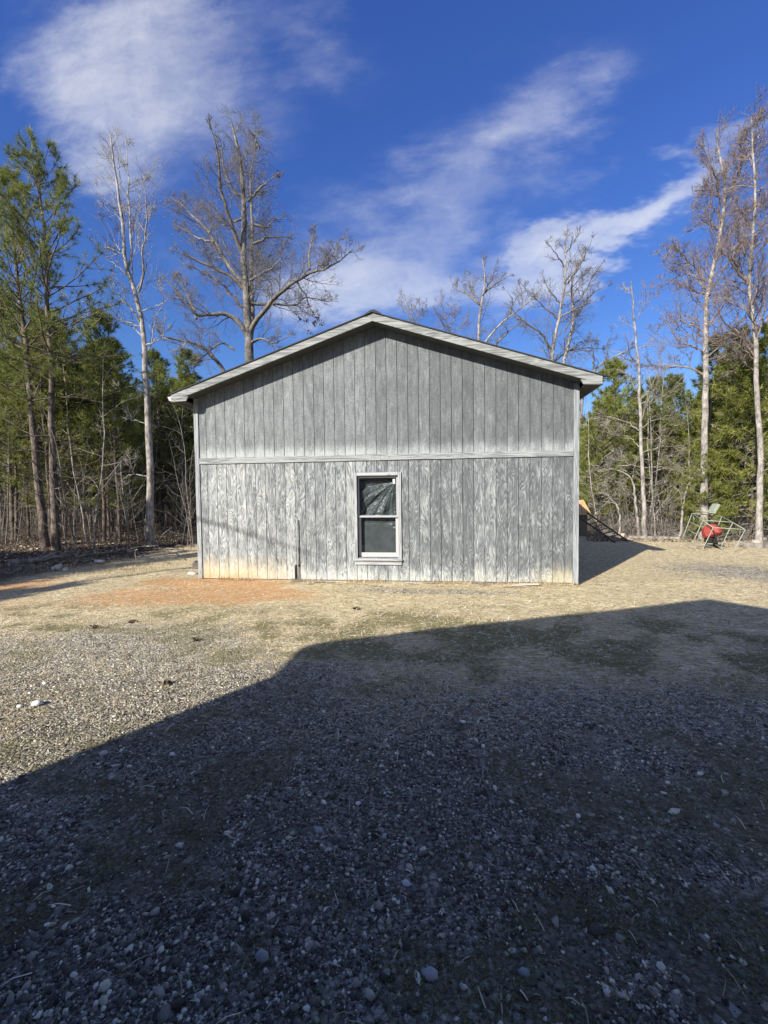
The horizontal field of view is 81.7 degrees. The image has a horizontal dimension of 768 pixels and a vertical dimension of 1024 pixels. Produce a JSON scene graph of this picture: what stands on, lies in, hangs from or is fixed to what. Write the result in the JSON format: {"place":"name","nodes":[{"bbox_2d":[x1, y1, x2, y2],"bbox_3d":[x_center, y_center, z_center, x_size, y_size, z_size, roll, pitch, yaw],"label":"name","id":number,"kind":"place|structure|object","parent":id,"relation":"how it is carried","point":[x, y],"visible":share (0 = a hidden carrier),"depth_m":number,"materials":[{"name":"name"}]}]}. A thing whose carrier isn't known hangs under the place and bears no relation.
{"place":"outdoors","nodes":[
{"label":"outdoors","id":0,"kind":"place"},
{"bbox_2d":[0,508,767,1023],"bbox_3d":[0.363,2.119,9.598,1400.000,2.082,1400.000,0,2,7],"label":"ground","id":1,"kind":"structure","parent":0,"point":[160,588],"depth_m":2.88,"materials":[{"name":"gravel"}]},
{"bbox_2d":[0,291,26,529],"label":"pine tree","id":2,"kind":"object","parent":1,"relation":"on","point":[14,296],"visible":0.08,"depth_m":20.02,"materials":[{"name":"green plant"}]},
{"bbox_2d":[0,461,40,549],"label":"sapling","id":3,"kind":"object","parent":1,"relation":"on","point":[16,513],"visible":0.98,"depth_m":14.05,"materials":[{"name":"brown plant"}]},
{"bbox_2d":[0,410,44,544],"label":"sapling","id":4,"kind":"object","parent":1,"relation":"on","point":[8,488],"visible":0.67,"depth_m":15.29,"materials":[{"name":"brown plant"}]},
{"bbox_2d":[0,295,57,540],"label":"pine tree","id":5,"kind":"object","parent":1,"relation":"on","point":[11,487],"visible":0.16,"depth_m":16.77,"materials":[{"name":"green plant"}]},
{"bbox_2d":[0,378,62,537],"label":"pine tree","id":6,"kind":"object","parent":1,"relation":"on","point":[28,525],"visible":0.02,"depth_m":17.72,"materials":[{"name":"green plant"}]},
{"bbox_2d":[9,555,67,564],"bbox_3d":[-9.014,1.256,11.633,1.241,0.188,0.222,-3,3,-39],"label":"fallen log","id":7,"kind":"object","parent":1,"relation":"on","point":[21,561],"visible":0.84,"depth_m":11.52,"materials":[{"name":"wood"}]},
{"bbox_2d":[0,351,77,542],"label":"pine tree","id":8,"kind":"object","parent":1,"relation":"on","point":[17,478],"visible":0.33,"depth_m":16.39,"materials":[{"name":"green plant"}]},
{"bbox_2d":[0,309,89,515],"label":"pine tree","id":9,"kind":"object","parent":1,"relation":"on","point":[65,369],"visible":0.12,"depth_m":16.94,"materials":[{"name":"green plant"}]},
{"bbox_2d":[0,315,91,536],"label":"pine tree","id":10,"kind":"object","parent":1,"relation":"on","point":[76,366],"visible":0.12,"depth_m":17.39,"materials":[{"name":"green plant"}]},
{"bbox_2d":[0,323,92,541],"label":"pine tree","id":11,"kind":"object","parent":1,"relation":"on","point":[16,429],"visible":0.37,"depth_m":15.87,"materials":[{"name":"green plant"}]},
{"bbox_2d":[0,385,99,518],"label":"young pine","id":12,"kind":"object","parent":1,"relation":"on","point":[67,496],"visible":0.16,"depth_m":17.87,"materials":[{"name":"plant"}]},
{"bbox_2d":[2,344,100,505],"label":"pine tree","id":13,"kind":"object","parent":1,"relation":"on","point":[66,474],"visible":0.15,"depth_m":17.43,"materials":[{"name":"green plant"}]},
{"bbox_2d":[5,382,101,523],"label":"young pine","id":14,"kind":"object","parent":1,"relation":"on","point":[67,492],"visible":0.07,"depth_m":20.54,"materials":[{"name":"plant"}]},
{"bbox_2d":[24,429,95,550],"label":"sapling","id":15,"kind":"object","parent":1,"relation":"on","point":[64,536],"visible":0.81,"depth_m":14.05,"materials":[{"name":"brown plant"}]},
{"bbox_2d":[0,162,121,547],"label":"pine tree","id":16,"kind":"object","parent":1,"relation":"on","point":[44,540],"visible":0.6,"depth_m":14.42,"materials":[{"name":"green plant"}]},
{"bbox_2d":[4,381,126,549],"bbox_3d":[-9.502,-1.337,13.780,3.377,5.338,1.868,-2,3,-25],"label":"sapling","id":17,"kind":"object","parent":1,"relation":"on","point":[60,474],"visible":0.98,"depth_m":13.68,"materials":[{"name":"brown plant"}]},
{"bbox_2d":[0,125,134,550],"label":"pine tree","id":18,"kind":"object","parent":1,"relation":"on","point":[37,171],"visible":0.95,"depth_m":13.64,"materials":[{"name":"green plant"}]},
{"bbox_2d":[13,336,124,540],"bbox_3d":[-11.133,-2.516,16.209,3.122,7.408,2.805,-1,3,-17],"label":"sapling","id":19,"kind":"object","parent":1,"relation":"on","point":[84,528],"visible":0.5,"depth_m":15.76,"materials":[{"name":"brown plant"}]},
{"bbox_2d":[21,344,137,548],"bbox_3d":[-9.322,-2.059,13.892,2.860,6.785,2.569,0,3,19],"label":"sapling","id":20,"kind":"object","parent":1,"relation":"on","point":[95,521],"visible":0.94,"depth_m":14.34,"materials":[{"name":"brown plant"}]},
{"bbox_2d":[47,433,112,540],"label":"sapling","id":21,"kind":"object","parent":1,"relation":"on","point":[84,485],"visible":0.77,"depth_m":16.06,"materials":[{"name":"brown plant"}]},
{"bbox_2d":[55,444,109,550],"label":"sapling","id":22,"kind":"object","parent":1,"relation":"on","point":[79,503],"visible":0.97,"depth_m":13.96,"materials":[{"name":"brown plant"}]},
{"bbox_2d":[47,305,144,540],"bbox_3d":[-10.427,-3.190,16.510,3.187,8.846,2.911,-1,2,1],"label":"pine tree","id":23,"kind":"object","parent":1,"relation":"on","point":[102,322],"visible":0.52,"depth_m":16.34,"materials":[{"name":"green plant"}]},
{"bbox_2d":[0,495,196,551],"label":"undergrowth","id":24,"kind":"object","parent":1,"relation":"on","point":[98,531],"visible":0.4,"depth_m":16.65,"materials":[{"name":"brown plant"}]},
{"bbox_2d":[64,368,140,538],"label":"pine tree","id":25,"kind":"object","parent":1,"relation":"on","point":[92,423],"visible":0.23,"depth_m":17.16,"materials":[{"name":"green plant"}]},
{"bbox_2d":[72,540,142,557],"bbox_3d":[-8.277,1.097,13.393,0.375,0.491,2.448,0,2,12],"label":"fallen branch","id":26,"kind":"object","parent":1,"relation":"on","point":[85,555],"visible":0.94,"depth_m":13.02,"materials":[{"name":"wood"}]},
{"bbox_2d":[77,375,145,518],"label":"pine tree","id":27,"kind":"object","parent":1,"relation":"on","point":[139,442],"visible":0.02,"depth_m":18.90,"materials":[{"name":"green plant"}]},
{"bbox_2d":[60,385,163,534],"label":"young pine","id":28,"kind":"object","parent":1,"relation":"on","point":[138,458],"visible":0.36,"depth_m":17.48,"materials":[{"name":"plant"}]},
{"bbox_2d":[95,467,128,550],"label":"sapling","id":29,"kind":"object","parent":1,"relation":"on","point":[115,512],"visible":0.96,"depth_m":13.78,"materials":[{"name":"brown plant"}]},
{"bbox_2d":[79,377,145,532],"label":"pine tree","id":30,"kind":"object","parent":1,"relation":"on","point":[111,517],"visible":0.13,"depth_m":18.56,"materials":[{"name":"green plant"}]},
{"bbox_2d":[65,333,160,541],"bbox_3d":[-9.815,-2.567,16.033,2.577,7.591,2.663,0,2,13],"label":"pine tree","id":31,"kind":"object","parent":1,"relation":"on","point":[124,393],"visible":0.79,"depth_m":15.77,"materials":[{"name":"green plant"}]},
{"bbox_2d":[79,407,153,531],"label":"pine tree","id":32,"kind":"object","parent":1,"relation":"on","point":[123,484],"visible":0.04,"depth_m":19.81,"materials":[{"name":"green plant"}]},
{"bbox_2d":[72,362,162,539],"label":"sapling","id":33,"kind":"object","parent":1,"relation":"on","point":[126,508],"visible":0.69,"depth_m":16.48,"materials":[{"name":"brown plant"}]},
{"bbox_2d":[93,441,152,550],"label":"sapling","id":34,"kind":"object","parent":1,"relation":"on","point":[121,500],"visible":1,"depth_m":13.61,"materials":[{"name":"brown plant"}]},
{"bbox_2d":[58,124,198,545],"bbox_3d":[-8.436,-6.157,15.059,4.623,14.954,3.520,0,2,7],"label":"poplar tree","id":35,"kind":"object","parent":1,"relation":"on","point":[149,456],"visible":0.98,"depth_m":14.78,"materials":[{"name":"brown plant"}]},
{"bbox_2d":[113,418,182,514],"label":"sapling","id":36,"kind":"object","parent":1,"relation":"on","point":[142,472],"visible":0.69,"depth_m":17.90,"materials":[{"name":"brown plant"}]},
{"bbox_2d":[133,368,179,527],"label":"pine tree","id":37,"kind":"object","parent":1,"relation":"on","point":[164,466],"visible":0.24,"depth_m":22.76,"materials":[{"name":"green plant"}]},
{"bbox_2d":[132,346,190,528],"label":"pine tree","id":38,"kind":"object","parent":1,"relation":"on","point":[157,363],"visible":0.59,"depth_m":21.39,"materials":[{"name":"green plant"}]},
{"bbox_2d":[129,421,194,532],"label":"sapling","id":39,"kind":"object","parent":1,"relation":"on","point":[176,481],"visible":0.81,"depth_m":18.70,"materials":[{"name":"brown plant"}]},
{"bbox_2d":[152,425,192,524],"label":"pine tree","id":40,"kind":"object","parent":1,"relation":"on","point":[167,474],"visible":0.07,"depth_m":25.09,"materials":[{"name":"green plant"}]},
{"bbox_2d":[151,380,195,527],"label":"pine tree","id":41,"kind":"object","parent":1,"relation":"on","point":[179,385],"visible":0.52,"depth_m":21.06,"materials":[{"name":"green plant"}]},
{"bbox_2d":[152,439,194,547],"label":"sapling","id":42,"kind":"object","parent":1,"relation":"on","point":[181,499],"visible":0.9,"depth_m":14.65,"materials":[{"name":"brown plant"}]},
{"bbox_2d":[152,401,195,546],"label":"sapling","id":43,"kind":"object","parent":1,"relation":"on","point":[185,476],"visible":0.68,"depth_m":14.93,"materials":[{"name":"brown plant"}]},
{"bbox_2d":[154,406,194,532],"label":"sapling","id":44,"kind":"object","parent":1,"relation":"on","point":[181,470],"visible":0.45,"depth_m":19.59,"materials":[{"name":"brown plant"}]},
{"bbox_2d":[154,384,195,510],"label":"young pine","id":45,"kind":"object","parent":1,"relation":"on","point":[192,457],"visible":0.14,"depth_m":21.56,"materials":[{"name":"plant"}]},
{"bbox_2d":[154,347,202,525],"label":"pine tree","id":46,"kind":"object","parent":1,"relation":"on","point":[180,366],"visible":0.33,"depth_m":24.05,"materials":[{"name":"green plant"}]},
{"bbox_2d":[162,372,196,526],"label":"pine tree","id":47,"kind":"object","parent":1,"relation":"on","point":[186,376],"visible":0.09,"depth_m":23.88,"materials":[{"name":"green plant"}]},
{"bbox_2d":[166,425,194,545],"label":"sapling","id":48,"kind":"object","parent":1,"relation":"on","point":[186,496],"visible":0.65,"depth_m":15.13,"materials":[{"name":"brown plant"}]},
{"bbox_2d":[163,375,198,527],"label":"pine tree","id":49,"kind":"object","parent":1,"relation":"on","point":[191,381],"visible":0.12,"depth_m":21.87,"materials":[{"name":"green plant"}]},
{"bbox_2d":[173,413,195,508],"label":"young pine","id":50,"kind":"object","parent":1,"relation":"on","point":[188,440],"visible":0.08,"depth_m":22.45,"materials":[{"name":"plant"}]},
{"bbox_2d":[152,103,365,374],"bbox_3d":[-7.007,-12.088,23.293,9.378,26.144,13.327,-2,3,-19],"label":"oak tree","id":51,"kind":"object","parent":1,"relation":"on","point":[245,283],"visible":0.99,"depth_m":22.83,"materials":[{"name":"brown plant"}]},
{"bbox_2d":[255,948,268,963],"bbox_3d":[-0.451,1.641,1.641,0.044,0.041,0.051,-2,3,-35],"label":"rock","id":52,"kind":"object","parent":1,"relation":"on","point":[261,954],"visible":1,"depth_m":1.63,"materials":[{"name":"stone"}]},
{"bbox_2d":[0,550,578,590],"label":"dry weeds","id":53,"kind":"object","parent":1,"relation":"on","point":[291,579],"visible":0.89,"depth_m":10.17,"materials":[{"name":"beige plant"}]},
{"bbox_2d":[0,532,750,565],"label":"leaf litter","id":54,"kind":"object","parent":1,"relation":"on","point":[12,550],"visible":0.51,"depth_m":14.51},
{"bbox_2d":[0,598,767,1023],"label":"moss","id":55,"kind":"object","parent":1,"relation":"on","point":[444,864],"visible":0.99,"depth_m":1.91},
{"bbox_2d":[168,309,606,584],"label":"shed","id":56,"kind":"structure","parent":1,"relation":"on","point":[374,444],"depth_m":8.46,"materials":[{"name":"wood"}]},
{"bbox_2d":[353,472,402,564],"bbox_3d":[-0.109,0.103,8.654,1.008,1.826,0.307,0,2,7],"label":"window","id":57,"kind":"structure","parent":56,"relation":"in","point":[377,495],"depth_m":8.69,"materials":[{"name":"paint"}]},
{"bbox_2d":[397,288,427,322],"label":"bare tree","id":58,"kind":"object","parent":1,"relation":"on","point":[418,312],"visible":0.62,"depth_m":35.96,"materials":[{"name":"grey plant"}]},
{"bbox_2d":[421,966,438,981],"bbox_3d":[0.163,1.645,1.582,0.064,0.034,0.041,0,2,7],"label":"rock","id":59,"kind":"object","parent":1,"relation":"on","point":[429,973],"visible":1,"depth_m":1.57,"materials":[{"name":"stone"}]},
{"bbox_2d":[431,288,470,332],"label":"bare tree","id":60,"kind":"object","parent":1,"relation":"on","point":[441,315],"visible":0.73,"depth_m":33.45,"materials":[{"name":"grey plant"}]},
{"bbox_2d":[450,249,513,345],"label":"bare tree","id":61,"kind":"object","parent":1,"relation":"on","point":[482,296],"visible":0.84,"depth_m":27.41,"materials":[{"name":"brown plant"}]},
{"bbox_2d":[463,278,547,344],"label":"bare tree","id":62,"kind":"object","parent":1,"relation":"on","point":[502,322],"visible":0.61,"depth_m":24.71,"materials":[{"name":"grey plant"}]},
{"bbox_2d":[504,226,602,395],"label":"bare tree","id":63,"kind":"object","parent":1,"relation":"on","point":[548,346],"visible":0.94,"depth_m":22.72,"materials":[{"name":"brown plant"}]},
{"bbox_2d":[531,242,612,368],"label":"bare tree","id":64,"kind":"object","parent":1,"relation":"on","point":[565,353],"visible":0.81,"depth_m":23.75,"materials":[{"name":"brown plant"}]},
{"bbox_2d":[579,515,586,535],"bbox_3d":[7.252,0.524,17.219,0.944,0.848,0.800,0,2,7],"label":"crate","id":65,"kind":"object","parent":1,"relation":"on","point":[582,530],"visible":0.21,"depth_m":16.78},
{"bbox_2d":[579,418,619,525],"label":"young pine","id":66,"kind":"object","parent":1,"relation":"on","point":[582,434],"visible":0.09,"depth_m":21.90,"materials":[{"name":"plant"}]},
{"bbox_2d":[579,512,628,542],"bbox_3d":[7.629,0.534,15.487,0.827,0.994,2.349,-1,2,-13],"label":"ladder","id":67,"kind":"object","parent":1,"relation":"on","point":[599,531],"visible":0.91,"depth_m":15.39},
{"bbox_2d":[579,500,591,514],"bbox_3d":[7.489,-0.182,16.761,0.540,0.560,0.414,0,2,7],"label":"chipboard panel","id":68,"kind":"object","parent":67,"relation":"on","point":[583,509],"visible":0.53,"depth_m":16.70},
{"bbox_2d":[587,474,626,536],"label":"slender tree","id":69,"kind":"object","parent":1,"relation":"on","point":[615,503],"visible":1,"depth_m":16.77,"materials":[{"name":"grey plant"}]},
{"bbox_2d":[580,396,634,535],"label":"sapling","id":70,"kind":"object","parent":1,"relation":"on","point":[597,468],"visible":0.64,"depth_m":17.53,"materials":[{"name":"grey plant"}]},
{"bbox_2d":[579,424,637,530],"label":"young pine","id":71,"kind":"object","parent":1,"relation":"on","point":[582,447],"visible":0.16,"depth_m":21.16,"materials":[{"name":"plant"}]},
{"bbox_2d":[582,432,639,534],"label":"young pine","id":72,"kind":"object","parent":1,"relation":"on","point":[615,488],"visible":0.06,"depth_m":22.77,"materials":[{"name":"plant"}]},
{"bbox_2d":[579,394,647,527],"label":"young pine","id":73,"kind":"object","parent":1,"relation":"on","point":[607,412],"visible":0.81,"depth_m":18.23,"materials":[{"name":"plant"}]},
{"bbox_2d":[579,325,648,497],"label":"bare tree","id":74,"kind":"object","parent":1,"relation":"on","point":[581,410],"visible":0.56,"depth_m":21.69,"materials":[{"name":"grey plant"}]},
{"bbox_2d":[579,357,658,534],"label":"pine tree","id":75,"kind":"object","parent":1,"relation":"on","point":[610,367],"visible":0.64,"depth_m":19.56,"materials":[{"name":"green plant"}]},
{"bbox_2d":[598,448,640,535],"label":"slender tree","id":76,"kind":"object","parent":1,"relation":"on","point":[636,512],"visible":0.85,"depth_m":17.23,"materials":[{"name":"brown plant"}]},
{"bbox_2d":[608,385,661,532],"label":"pine tree","id":77,"kind":"object","parent":1,"relation":"on","point":[643,390],"visible":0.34,"depth_m":19.99,"materials":[{"name":"green plant"}]},
{"bbox_2d":[580,281,703,535],"bbox_3d":[9.656,-3.735,16.394,3.973,9.864,2.729,0,2,7],"label":"slender tree","id":78,"kind":"object","parent":1,"relation":"on","point":[643,493],"visible":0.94,"depth_m":16.81,"materials":[{"name":"brown plant"}]},
{"bbox_2d":[606,367,698,534],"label":"sapling","id":79,"kind":"object","parent":1,"relation":"on","point":[658,456],"visible":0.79,"depth_m":17.26,"materials":[{"name":"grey plant"}]},
{"bbox_2d":[618,407,688,531],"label":"pine tree","id":80,"kind":"object","parent":1,"relation":"on","point":[638,468],"visible":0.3,"depth_m":20.12,"materials":[{"name":"green plant"}]},
{"bbox_2d":[629,535,679,539],"bbox_3d":[9.412,0.894,15.493,1.561,0.114,0.120,0,3,18],"label":"timber","id":81,"kind":"object","parent":1,"relation":"on","point":[656,537],"visible":0.97,"depth_m":15.43,"materials":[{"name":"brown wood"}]},
{"bbox_2d":[626,389,684,535],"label":"sapling","id":82,"kind":"object","parent":1,"relation":"on","point":[654,471],"visible":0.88,"depth_m":16.84,"materials":[{"name":"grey plant"}]},
{"bbox_2d":[627,375,690,532],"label":"pine tree","id":83,"kind":"object","parent":1,"relation":"on","point":[657,393],"visible":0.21,"depth_m":21.71,"materials":[{"name":"green plant"}]},
{"bbox_2d":[619,370,699,535],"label":"sapling","id":84,"kind":"object","parent":1,"relation":"on","point":[655,461],"visible":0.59,"depth_m":17.46,"materials":[{"name":"grey plant"}]},
{"bbox_2d":[645,418,698,527],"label":"young pine","id":85,"kind":"object","parent":1,"relation":"on","point":[665,479],"visible":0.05,"depth_m":22.15,"materials":[{"name":"plant"}]},
{"bbox_2d":[643,370,701,534],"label":"pine tree","id":86,"kind":"object","parent":1,"relation":"on","point":[674,382],"visible":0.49,"depth_m":19.38,"materials":[{"name":"green plant"}]},
{"bbox_2d":[580,481,767,540],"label":"undergrowth","id":87,"kind":"object","parent":1,"relation":"on","point":[590,532],"visible":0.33,"depth_m":17.51,"materials":[{"name":"plant"}]},
{"bbox_2d":[674,458,708,536],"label":"slender tree","id":88,"kind":"object","parent":1,"relation":"on","point":[682,512],"visible":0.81,"depth_m":16.56,"materials":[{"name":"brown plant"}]},
{"bbox_2d":[661,402,727,538],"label":"sapling","id":89,"kind":"object","parent":1,"relation":"on","point":[688,461],"visible":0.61,"depth_m":17.16,"materials":[{"name":"grey plant"}]},
{"bbox_2d":[626,107,767,539],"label":"poplar tree","id":90,"kind":"object","parent":1,"relation":"on","point":[705,391],"visible":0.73,"depth_m":15.87,"materials":[{"name":"brown plant"}]},
{"bbox_2d":[655,397,750,539],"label":"young pine","id":91,"kind":"object","parent":1,"relation":"on","point":[695,405],"visible":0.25,"depth_m":18.05,"materials":[{"name":"plant"}]},
{"bbox_2d":[675,447,741,538],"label":"young pine","id":92,"kind":"object","parent":1,"relation":"on","point":[689,499],"visible":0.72,"depth_m":16.22,"materials":[{"name":"plant"}]},
{"bbox_2d":[668,367,750,505],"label":"sapling","id":93,"kind":"object","parent":1,"relation":"on","point":[700,433],"visible":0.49,"depth_m":16.99,"materials":[{"name":"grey plant"}]},
{"bbox_2d":[655,329,766,508],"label":"young pine","id":94,"kind":"object","parent":1,"relation":"on","point":[679,432],"visible":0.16,"depth_m":18.78,"materials":[{"name":"plant"}]},
{"bbox_2d":[701,523,723,548],"bbox_3d":[9.419,0.689,12.724,0.518,0.737,0.529,0,2,7],"label":"mixer drum","id":95,"kind":"object","parent":1,"relation":"on","point":[706,531],"visible":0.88,"depth_m":12.66,"materials":[{"name":"red paint"}]},
{"bbox_2d":[682,513,745,551],"bbox_3d":[9.288,0.599,12.595,1.039,1.086,1.372,0,2,7],"label":"metal frame","id":96,"kind":"object","parent":1,"relation":"on","point":[712,529],"visible":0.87,"depth_m":12.56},
{"bbox_2d":[670,80,767,543],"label":"poplar tree","id":97,"kind":"object","parent":1,"relation":"on","point":[750,310],"visible":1,"depth_m":13.43,"materials":[{"name":"brown plant"}]},
{"bbox_2d":[671,343,767,539],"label":"young pine","id":98,"kind":"object","parent":1,"relation":"on","point":[724,366],"visible":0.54,"depth_m":16.33,"materials":[{"name":"plant"}]},
{"bbox_2d":[685,318,767,535],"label":"young pine","id":99,"kind":"object","parent":1,"relation":"on","point":[763,342],"visible":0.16,"depth_m":18.09,"materials":[{"name":"plant"}]},
{"bbox_2d":[689,353,767,539],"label":"young pine","id":100,"kind":"object","parent":1,"relation":"on","point":[738,479],"visible":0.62,"depth_m":16.16,"materials":[{"name":"plant"}]},
{"bbox_2d":[697,350,767,539],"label":"young pine","id":101,"kind":"object","parent":1,"relation":"on","point":[736,443],"visible":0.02,"depth_m":18.36,"materials":[{"name":"plant"}]},
{"bbox_2d":[698,323,767,498],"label":"pine tree","id":102,"kind":"object","parent":1,"relation":"on","point":[736,339],"visible":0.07,"depth_m":19.75,"materials":[{"name":"green plant"}]},
{"bbox_2d":[740,542,767,548],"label":"timber","id":103,"kind":"object","parent":1,"relation":"on","point":[754,545],"visible":1,"depth_m":12.79,"materials":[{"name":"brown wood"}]},
{"bbox_2d":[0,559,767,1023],"bbox_3d":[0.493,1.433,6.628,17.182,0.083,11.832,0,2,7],"label":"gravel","id":104,"kind":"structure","parent":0,"point":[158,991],"depth_m":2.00,"materials":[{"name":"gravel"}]},
{"bbox_2d":[0,537,767,1023],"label":"dead grass","id":105,"kind":"structure","parent":0,"point":[414,673],"depth_m":4.60,"materials":[{"name":"plant"}]},
{"bbox_2d":[0,0,767,423],"label":"sky","id":106,"kind":"structure","parent":0,"point":[441,133],"materials":[{"name":"blue"}]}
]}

